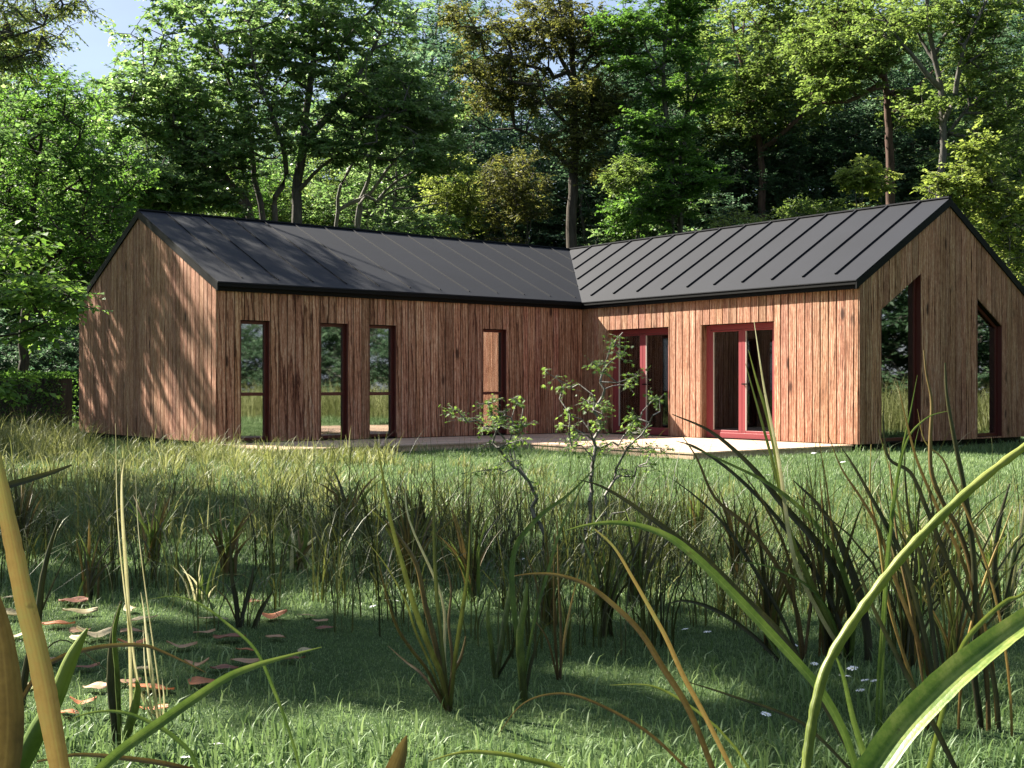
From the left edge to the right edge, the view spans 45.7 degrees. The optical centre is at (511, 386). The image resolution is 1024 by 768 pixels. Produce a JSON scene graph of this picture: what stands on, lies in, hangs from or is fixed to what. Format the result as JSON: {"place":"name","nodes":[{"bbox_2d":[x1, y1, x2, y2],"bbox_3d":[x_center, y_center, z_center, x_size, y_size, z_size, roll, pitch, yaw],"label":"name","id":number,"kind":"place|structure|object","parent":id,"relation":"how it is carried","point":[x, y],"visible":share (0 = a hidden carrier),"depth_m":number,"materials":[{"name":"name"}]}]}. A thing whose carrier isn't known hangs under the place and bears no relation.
{"place":"outdoors","nodes":[
{"label":"outdoors","id":0,"kind":"place"},
{"bbox_2d":[0,411,1023,767],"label":"ground","id":1,"kind":"structure","parent":0,"point":[362,683],"depth_m":4.75,"materials":[{"name":"plant"}]},
{"bbox_2d":[0,597,23,767],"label":"grass blade","id":2,"kind":"object","parent":1,"relation":"on","point":[11,720],"depth_m":0.62,"materials":[{"name":"plant"}]},
{"bbox_2d":[10,464,43,552],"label":"rush tuft","id":3,"kind":"object","parent":1,"relation":"on","point":[24,518],"visible":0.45,"depth_m":8.01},
{"bbox_2d":[0,73,65,176],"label":"forest tree","id":4,"kind":"object","parent":1,"relation":"on","point":[34,126],"visible":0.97,"depth_m":30.79,"materials":[{"name":"green plant"}]},
{"bbox_2d":[0,452,69,767],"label":"grass blade","id":5,"kind":"object","parent":1,"relation":"on","point":[44,688],"depth_m":0.73,"materials":[{"name":"plant"}]},
{"bbox_2d":[0,368,78,431],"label":"clipped hedge","id":6,"kind":"object","parent":1,"relation":"on","point":[55,383],"visible":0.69,"depth_m":28.84,"materials":[{"name":"green plant"}]},
{"bbox_2d":[0,320,78,415],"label":"bush","id":7,"kind":"object","parent":1,"relation":"on","point":[68,354],"visible":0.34,"depth_m":37.67,"materials":[{"name":"green plant"}]},
{"bbox_2d":[20,628,87,767],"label":"grass blade","id":8,"kind":"object","parent":1,"relation":"on","point":[33,740],"depth_m":0.85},
{"bbox_2d":[0,217,112,407],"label":"maple tree","id":9,"kind":"object","parent":1,"relation":"on","point":[39,292],"visible":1,"depth_m":12.27,"materials":[{"name":"green plant"}]},
{"bbox_2d":[0,0,113,92],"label":"narrow leaved tree","id":10,"kind":"object","parent":1,"relation":"on","point":[16,57],"visible":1,"depth_m":27.05,"materials":[{"name":"green plant"}]},
{"bbox_2d":[0,92,126,345],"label":"forest tree","id":11,"kind":"object","parent":1,"relation":"on","point":[84,273],"visible":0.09,"depth_m":46.46,"materials":[{"name":"green plant"}]},
{"bbox_2d":[0,1,131,295],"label":"forest tree","id":12,"kind":"object","parent":1,"relation":"on","point":[77,43],"visible":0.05,"depth_m":51.63,"materials":[{"name":"green plant"}]},
{"bbox_2d":[0,16,135,353],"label":"forest tree","id":13,"kind":"object","parent":1,"relation":"on","point":[13,166],"visible":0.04,"depth_m":43.89,"materials":[{"name":"green plant"}]},
{"bbox_2d":[21,520,133,707],"bbox_3d":[-1.509,0.795,4.236,0.429,0.670,0.122,0,0,-6],"label":"dark stalk","id":14,"kind":"object","parent":1,"relation":"on","point":[40,604],"visible":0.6,"depth_m":4.19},
{"bbox_2d":[0,61,161,371],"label":"bushy tree","id":15,"kind":"object","parent":1,"relation":"on","point":[34,197],"visible":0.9,"depth_m":33.14,"materials":[{"name":"green plant"}]},
{"bbox_2d":[76,525,122,602],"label":"rush tuft","id":16,"kind":"object","parent":1,"relation":"on","point":[90,579],"visible":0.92,"depth_m":6.28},
{"bbox_2d":[23,643,205,701],"bbox_3d":[-0.612,0.734,1.599,0.419,0.792,0.002,0,0,0],"label":"grass blade","id":17,"kind":"object","parent":1,"relation":"on","point":[61,657],"depth_m":1.60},
{"bbox_2d":[37,753,192,767],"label":"grass blade","id":18,"kind":"object","parent":1,"relation":"on","point":[146,761],"depth_m":1.50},
{"bbox_2d":[106,601,140,747],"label":"dark pod plant","id":19,"kind":"object","parent":1,"relation":"on","point":[113,684],"visible":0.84,"depth_m":3.71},
{"bbox_2d":[115,423,164,720],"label":"straw stalks","id":20,"kind":"object","parent":1,"relation":"on","point":[129,624],"visible":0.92,"depth_m":3.96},
{"bbox_2d":[53,110,227,284],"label":"forest tree","id":21,"kind":"object","parent":1,"relation":"on","point":[130,144],"visible":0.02,"depth_m":47.66,"materials":[{"name":"green plant"}]},
{"bbox_2d":[123,485,185,565],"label":"rush tuft","id":22,"kind":"object","parent":1,"relation":"on","point":[149,534],"visible":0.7,"depth_m":7.53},
{"bbox_2d":[95,647,321,767],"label":"grass blade","id":23,"kind":"object","parent":1,"relation":"on","point":[132,742],"depth_m":1.05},
{"bbox_2d":[152,596,300,767],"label":"grass blade","id":24,"kind":"object","parent":1,"relation":"on","point":[267,675],"depth_m":2.60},
{"bbox_2d":[200,490,257,576],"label":"rush tuft","id":25,"kind":"object","parent":1,"relation":"on","point":[226,556],"visible":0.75,"depth_m":7.10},
{"bbox_2d":[214,526,272,628],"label":"dark spikes","id":26,"kind":"object","parent":1,"relation":"on","point":[237,616],"visible":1,"depth_m":5.56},
{"bbox_2d":[51,0,461,222],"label":"spreading tree","id":27,"kind":"object","parent":1,"relation":"on","point":[273,51],"visible":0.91,"depth_m":39.29,"materials":[{"name":"green plant"}]},
{"bbox_2d":[210,151,318,221],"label":"forest tree","id":28,"kind":"object","parent":1,"relation":"on","point":[265,197],"visible":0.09,"depth_m":49.56,"materials":[{"name":"green plant"}]},
{"bbox_2d":[206,149,325,220],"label":"forest tree","id":29,"kind":"object","parent":1,"relation":"on","point":[279,173],"visible":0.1,"depth_m":51.55,"materials":[{"name":"green plant"}]},
{"bbox_2d":[277,513,315,572],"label":"rush tuft","id":30,"kind":"object","parent":1,"relation":"on","point":[303,548],"visible":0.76,"depth_m":7.23,"materials":[{"name":"plant"}]},
{"bbox_2d":[267,157,350,226],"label":"forest tree","id":31,"kind":"object","parent":1,"relation":"on","point":[309,190],"visible":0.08,"depth_m":49.50,"materials":[{"name":"green plant"}]},
{"bbox_2d":[315,468,381,529],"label":"rush tuft","id":32,"kind":"object","parent":1,"relation":"on","point":[344,495],"visible":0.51,"depth_m":9.18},
{"bbox_2d":[288,91,459,231],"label":"forest tree","id":33,"kind":"object","parent":1,"relation":"on","point":[328,206],"visible":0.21,"depth_m":48.79,"materials":[{"name":"green plant"}]},
{"bbox_2d":[310,53,480,237],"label":"leaning tree","id":34,"kind":"object","parent":1,"relation":"on","point":[445,127],"visible":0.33,"depth_m":41.88,"materials":[{"name":"green plant"}]},
{"bbox_2d":[342,205,456,236],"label":"shrub","id":35,"kind":"object","parent":1,"relation":"on","point":[388,226],"visible":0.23,"depth_m":39.67,"materials":[{"name":"green plant"}]},
{"bbox_2d":[369,480,464,584],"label":"rush tuft","id":36,"kind":"object","parent":1,"relation":"on","point":[405,530],"visible":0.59,"depth_m":6.73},
{"bbox_2d":[368,441,469,711],"bbox_3d":[-0.306,0.645,4.192,0.334,0.935,0.501,0,0,0],"label":"fanned reed","id":37,"kind":"object","parent":1,"relation":"on","point":[446,692],"visible":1,"depth_m":4.13,"materials":[{"name":"plant"}]},
{"bbox_2d":[304,0,534,239],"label":"forest tree","id":38,"kind":"object","parent":1,"relation":"on","point":[433,42],"visible":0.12,"depth_m":56.12,"materials":[{"name":"green plant"}]},
{"bbox_2d":[351,36,508,240],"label":"forest tree","id":39,"kind":"object","parent":1,"relation":"on","point":[445,78],"visible":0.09,"depth_m":55.36,"materials":[{"name":"green plant"}]},
{"bbox_2d":[410,151,488,238],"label":"yellow shrub","id":40,"kind":"object","parent":1,"relation":"on","point":[463,199],"visible":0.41,"depth_m":45.19,"materials":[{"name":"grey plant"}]},
{"bbox_2d":[368,95,565,246],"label":"forest tree","id":41,"kind":"object","parent":1,"relation":"on","point":[470,146],"visible":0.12,"depth_m":51.45,"materials":[{"name":"green plant"}]},
{"bbox_2d":[438,498,502,601],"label":"rush tuft","id":42,"kind":"object","parent":1,"relation":"on","point":[462,559],"visible":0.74,"depth_m":6.26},
{"bbox_2d":[398,0,577,237],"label":"forest tree","id":43,"kind":"object","parent":1,"relation":"on","point":[531,125],"visible":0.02,"depth_m":64.38,"materials":[{"name":"green plant"}]},
{"bbox_2d":[438,395,544,566],"bbox_3d":[-0.100,0.591,7.257,0.574,1.098,0.524,0,0,31],"label":"maple sapling","id":44,"kind":"object","parent":1,"relation":"on","point":[510,442],"visible":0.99,"depth_m":7.25,"materials":[{"name":"green plant"}]},
{"bbox_2d":[428,750,563,767],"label":"grass blade","id":45,"kind":"object","parent":1,"relation":"on","point":[549,764],"depth_m":1.50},
{"bbox_2d":[486,540,515,677],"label":"pod reed","id":46,"kind":"object","parent":1,"relation":"on","point":[497,668],"visible":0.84,"depth_m":4.61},
{"bbox_2d":[465,146,557,243],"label":"brown shrub","id":47,"kind":"object","parent":1,"relation":"on","point":[516,194],"visible":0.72,"depth_m":46.13,"materials":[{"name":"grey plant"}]},
{"bbox_2d":[0,416,1023,659],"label":"sedge","id":48,"kind":"object","parent":1,"relation":"on","point":[449,530],"visible":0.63,"depth_m":6.94,"materials":[{"name":"green plant"}]},
{"bbox_2d":[0,407,1023,631],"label":"meadow grass","id":49,"kind":"structure","parent":1,"relation":"on","point":[55,440],"depth_m":13.22,"materials":[{"name":"plant"}]},
{"bbox_2d":[447,80,585,247],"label":"forest tree","id":50,"kind":"object","parent":1,"relation":"on","point":[515,135],"visible":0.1,"depth_m":55.16,"materials":[{"name":"green plant"}]},
{"bbox_2d":[431,0,637,247],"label":"dark tree","id":51,"kind":"object","parent":1,"relation":"on","point":[589,94],"visible":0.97,"depth_m":41.46,"materials":[{"name":"green plant"}]},
{"bbox_2d":[218,433,852,459],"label":"wooden deck","id":52,"kind":"structure","parent":1,"relation":"on","point":[719,448],"depth_m":21.16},
{"bbox_2d":[76,196,1023,450],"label":"timber house","id":53,"kind":"structure","parent":1,"relation":"on","point":[254,329],"depth_m":23.30,"materials":[{"name":"brown wood"}]},
{"bbox_2d":[240,320,269,440],"bbox_3d":[-4.610,-0.098,21.629,0.566,2.132,0.163,0,0,-38],"label":"window","id":54,"kind":"structure","parent":53,"relation":"in","point":[254,335],"depth_m":21.70,"materials":[{"name":"clear glass"}]},
{"bbox_2d":[321,323,347,438],"bbox_3d":[-3.347,-0.098,22.616,0.583,2.132,0.163,0,0,-38],"label":"window","id":55,"kind":"structure","parent":53,"relation":"in","point":[334,337],"depth_m":22.70,"materials":[{"name":"clear glass"}]},
{"bbox_2d":[369,325,395,436],"bbox_3d":[-2.517,-0.098,23.267,0.601,2.132,0.163,0,0,-38],"label":"window","id":56,"kind":"structure","parent":53,"relation":"in","point":[382,339],"depth_m":23.35,"materials":[{"name":"clear glass"}]},
{"bbox_2d":[483,329,505,433],"bbox_3d":[-0.403,-0.098,24.920,0.603,2.132,0.163,0,0,-38],"label":"window","id":57,"kind":"structure","parent":53,"relation":"in","point":[494,341],"depth_m":25.01,"materials":[{"name":"clear glass"}]},
{"bbox_2d":[607,327,669,435],"bbox_3d":[2.665,-0.099,25.046,0.223,2.174,1.824,0,0,-38],"label":"glass door","id":58,"kind":"structure","parent":53,"relation":"in","point":[653,350],"depth_m":25.10,"materials":[{"name":"clear glass"}]},
{"bbox_2d":[701,321,774,439],"bbox_3d":[4.313,-0.099,22.938,0.223,2.174,1.831,0,0,-38],"label":"glass door","id":59,"kind":"structure","parent":53,"relation":"in","point":[728,405],"depth_m":23.11,"materials":[{"name":"clear glass"}]},
{"bbox_2d":[881,274,920,441],"bbox_3d":[6.825,-0.528,21.508,1.192,2.992,0.163,0,0,-38],"label":"window","id":60,"kind":"structure","parent":53,"relation":"in","point":[901,317],"depth_m":21.67,"materials":[{"name":"clear glass"}]},
{"bbox_2d":[977,299,1001,436],"bbox_3d":[9.077,-0.353,23.273,0.870,2.622,0.163,0,0,-38],"label":"window","id":61,"kind":"structure","parent":53,"relation":"in","point":[989,335],"depth_m":23.42,"materials":[{"name":"clear glass"}]},
{"bbox_2d":[509,462,600,701],"bbox_3d":[0.166,0.695,4.415,0.406,0.832,0.126,0,0,-35],"label":"pod reed","id":62,"kind":"object","parent":1,"relation":"on","point":[522,664],"visible":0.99,"depth_m":4.33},
{"bbox_2d":[520,504,591,626],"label":"rush tuft","id":63,"kind":"object","parent":1,"relation":"on","point":[550,603],"visible":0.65,"depth_m":5.63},
{"bbox_2d":[536,505,582,679],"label":"thin reed","id":64,"kind":"object","parent":1,"relation":"on","point":[558,671],"visible":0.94,"depth_m":4.61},
{"bbox_2d":[475,100,675,246],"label":"forest tree","id":65,"kind":"object","parent":1,"relation":"on","point":[584,226],"visible":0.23,"depth_m":51.66,"materials":[{"name":"green plant"}]},
{"bbox_2d":[497,692,687,767],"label":"grass blade","id":66,"kind":"object","parent":1,"relation":"on","point":[668,750],"depth_m":1.90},
{"bbox_2d":[500,26,715,246],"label":"forest tree","id":67,"kind":"object","parent":1,"relation":"on","point":[618,79],"visible":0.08,"depth_m":52.27,"materials":[{"name":"green plant"}]},
{"bbox_2d":[541,332,675,572],"bbox_3d":[0.576,0.416,7.086,0.829,1.475,0.637,0,0,0],"label":"maple sapling","id":68,"kind":"object","parent":1,"relation":"on","point":[595,405],"visible":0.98,"depth_m":7.12,"materials":[{"name":"green plant"}]},
{"bbox_2d":[575,526,647,637],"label":"rush tuft","id":69,"kind":"object","parent":1,"relation":"on","point":[613,591],"visible":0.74,"depth_m":5.38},
{"bbox_2d":[514,572,714,767],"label":"grass blade","id":70,"kind":"object","parent":1,"relation":"on","point":[656,657],"depth_m":1.80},
{"bbox_2d":[594,187,656,241],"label":"fresh shrub","id":71,"kind":"object","parent":1,"relation":"on","point":[619,215],"visible":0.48,"depth_m":43.83,"materials":[{"name":"green plant"}]},
{"bbox_2d":[593,153,658,241],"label":"golden shrub","id":72,"kind":"object","parent":1,"relation":"on","point":[632,172],"visible":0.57,"depth_m":44.76,"materials":[{"name":"green plant"}]},
{"bbox_2d":[585,495,683,605],"bbox_3d":[0.591,0.814,6.192,0.433,0.613,0.525,0,0,34],"label":"rush tuft","id":73,"kind":"object","parent":1,"relation":"on","point":[637,538],"visible":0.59,"depth_m":6.18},
{"bbox_2d":[535,2,755,237],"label":"forest tree","id":74,"kind":"object","parent":1,"relation":"on","point":[674,113],"visible":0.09,"depth_m":53.79,"materials":[{"name":"green plant"}]},
{"bbox_2d":[579,137,727,245],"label":"forest tree","id":75,"kind":"object","parent":1,"relation":"on","point":[655,228],"visible":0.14,"depth_m":48.75,"materials":[{"name":"green plant"}]},
{"bbox_2d":[575,0,747,233],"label":"tiered tree","id":76,"kind":"object","parent":1,"relation":"on","point":[678,15],"visible":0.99,"depth_m":39.81,"materials":[{"name":"green plant"}]},
{"bbox_2d":[594,529,732,767],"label":"grass blade","id":77,"kind":"object","parent":1,"relation":"on","point":[690,688],"depth_m":1.60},
{"bbox_2d":[565,520,857,767],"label":"grass blade","id":78,"kind":"object","parent":1,"relation":"on","point":[762,624],"depth_m":1.35,"materials":[{"name":"plant"}]},
{"bbox_2d":[580,480,846,751],"bbox_3d":[0.350,0.630,1.698,0.512,1.000,0.004,0,0,0],"label":"grass blade","id":79,"kind":"object","parent":1,"relation":"on","point":[774,626],"depth_m":1.70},
{"bbox_2d":[590,1,838,231],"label":"forest tree","id":80,"kind":"object","parent":1,"relation":"on","point":[826,162],"visible":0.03,"depth_m":56.16,"materials":[{"name":"green plant"}]},
{"bbox_2d":[605,1,829,230],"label":"forest tree","id":81,"kind":"object","parent":1,"relation":"on","point":[724,64],"visible":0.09,"depth_m":54.38,"materials":[{"name":"green plant"}]},
{"bbox_2d":[683,190,752,231],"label":"forest tree","id":82,"kind":"object","parent":1,"relation":"on","point":[721,210],"visible":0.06,"depth_m":47.61,"materials":[{"name":"green plant"}]},
{"bbox_2d":[699,483,768,583],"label":"rush tuft","id":83,"kind":"object","parent":1,"relation":"on","point":[731,541],"visible":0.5,"depth_m":6.83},
{"bbox_2d":[652,68,854,229],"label":"forest tree","id":84,"kind":"object","parent":1,"relation":"on","point":[769,183],"visible":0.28,"depth_m":50.48,"materials":[{"name":"green plant"}]},
{"bbox_2d":[665,323,871,661],"bbox_3d":[1.034,0.444,4.940,0.838,1.412,0.301,0,0,0],"label":"rush fan","id":85,"kind":"object","parent":1,"relation":"on","point":[822,610],"visible":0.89,"depth_m":4.89},
{"bbox_2d":[676,0,883,218],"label":"round tree","id":86,"kind":"object","parent":1,"relation":"on","point":[759,74],"visible":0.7,"depth_m":49.15,"materials":[{"name":"green plant"}]},
{"bbox_2d":[726,473,836,651],"bbox_3d":[1.108,0.739,5.020,0.382,0.763,0.461,0,0,0],"label":"rush tuft","id":87,"kind":"object","parent":1,"relation":"on","point":[767,607],"visible":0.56,"depth_m":5.09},
{"bbox_2d":[724,64,902,220],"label":"forest tree","id":88,"kind":"object","parent":1,"relation":"on","point":[823,146],"visible":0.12,"depth_m":52.46,"materials":[{"name":"green plant"}]},
{"bbox_2d":[771,190,862,219],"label":"shrub","id":89,"kind":"object","parent":1,"relation":"on","point":[805,207],"visible":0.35,"depth_m":39.18,"materials":[{"name":"green plant"}]},
{"bbox_2d":[781,430,921,657],"bbox_3d":[1.250,0.650,4.977,0.714,0.941,0.633,0,0,-40],"label":"rush tuft","id":90,"kind":"object","parent":1,"relation":"on","point":[825,639],"visible":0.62,"depth_m":4.93,"materials":[{"name":"plant"}]},
{"bbox_2d":[788,71,927,208],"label":"forest tree","id":91,"kind":"object","parent":1,"relation":"on","point":[838,131],"visible":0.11,"depth_m":53.52,"materials":[{"name":"green plant"}]},
{"bbox_2d":[774,0,959,204],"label":"red trunk tree","id":92,"kind":"object","parent":1,"relation":"on","point":[826,85],"visible":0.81,"depth_m":43.17,"materials":[{"name":"green plant"}]},
{"bbox_2d":[830,153,905,208],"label":"round shrub","id":93,"kind":"object","parent":1,"relation":"on","point":[865,179],"visible":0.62,"depth_m":38.76,"materials":[{"name":"green plant"}]},
{"bbox_2d":[795,31,1000,210],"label":"forest tree","id":94,"kind":"object","parent":1,"relation":"on","point":[855,118],"visible":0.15,"depth_m":51.93,"materials":[{"name":"green plant"}]},
{"bbox_2d":[787,430,1014,669],"bbox_3d":[1.607,0.643,4.831,0.719,0.956,0.824,0,0,39],"label":"rush tuft","id":95,"kind":"object","parent":1,"relation":"on","point":[908,640],"visible":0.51,"depth_m":4.77,"materials":[{"name":"plant"}]},
{"bbox_2d":[846,540,957,767],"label":"grass blade","id":96,"kind":"object","parent":1,"relation":"on","point":[932,722],"depth_m":1.90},
{"bbox_2d":[800,0,1022,201],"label":"forest tree","id":97,"kind":"object","parent":1,"relation":"on","point":[946,41],"visible":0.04,"depth_m":56.66,"materials":[{"name":"green plant"}]},
{"bbox_2d":[801,443,1023,767],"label":"grass blade","id":98,"kind":"object","parent":1,"relation":"on","point":[886,575],"depth_m":0.99,"materials":[{"name":"plant"}]},
{"bbox_2d":[814,25,1017,233],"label":"forest tree","id":99,"kind":"object","parent":1,"relation":"on","point":[911,84],"visible":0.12,"depth_m":51.39,"materials":[{"name":"green plant"}]},
{"bbox_2d":[827,350,1013,739],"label":"woody stalks","id":100,"kind":"object","parent":1,"relation":"on","point":[927,667],"visible":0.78,"depth_m":3.94,"materials":[{"name":"plant"}]},
{"bbox_2d":[846,0,1023,197],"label":"forked tree","id":101,"kind":"object","parent":1,"relation":"on","point":[983,24],"visible":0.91,"depth_m":39.73,"materials":[{"name":"green plant"}]},
{"bbox_2d":[849,0,1023,271],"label":"forest tree","id":102,"kind":"object","parent":1,"relation":"on","point":[1018,36],"visible":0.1,"depth_m":51.02,"materials":[{"name":"green plant"}]},
{"bbox_2d":[853,607,1023,767],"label":"grass blade","id":103,"kind":"object","parent":1,"relation":"on","point":[921,706],"depth_m":0.87,"materials":[{"name":"plant"}]},
{"bbox_2d":[854,461,1023,697],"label":"rush tuft","id":104,"kind":"object","parent":1,"relation":"on","point":[953,641],"visible":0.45,"depth_m":4.34,"materials":[{"name":"plant"}]},
{"bbox_2d":[883,480,1004,604],"bbox_3d":[2.210,0.798,6.231,0.552,0.646,0.409,0,0,7],"label":"rush tuft","id":105,"kind":"object","parent":1,"relation":"on","point":[943,570],"visible":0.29,"depth_m":6.16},
{"bbox_2d":[903,68,1023,285],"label":"forest tree","id":106,"kind":"object","parent":1,"relation":"on","point":[1016,162],"visible":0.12,"depth_m":44.23,"materials":[{"name":"green plant"}]},
{"bbox_2d":[908,101,1023,269],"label":"forest tree","id":107,"kind":"object","parent":1,"relation":"on","point":[936,162],"visible":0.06,"depth_m":47.00,"materials":[{"name":"green plant"}]},
{"bbox_2d":[910,115,1023,284],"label":"young tree","id":108,"kind":"object","parent":1,"relation":"on","point":[980,186],"visible":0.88,"depth_m":32.79,"materials":[{"name":"green plant"}]},
{"bbox_2d":[920,483,1023,620],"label":"pod reed","id":109,"kind":"object","parent":1,"relation":"on","point":[1013,559],"visible":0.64,"depth_m":5.63,"materials":[{"name":"plant"}]},
{"bbox_2d":[927,592,1023,767],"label":"grass blade","id":110,"kind":"object","parent":1,"relation":"on","point":[977,627],"depth_m":2.20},
{"bbox_2d":[0,0,1023,219],"label":"sky","id":111,"kind":"structure","parent":0,"point":[123,13],"materials":[{"name":"blue"}]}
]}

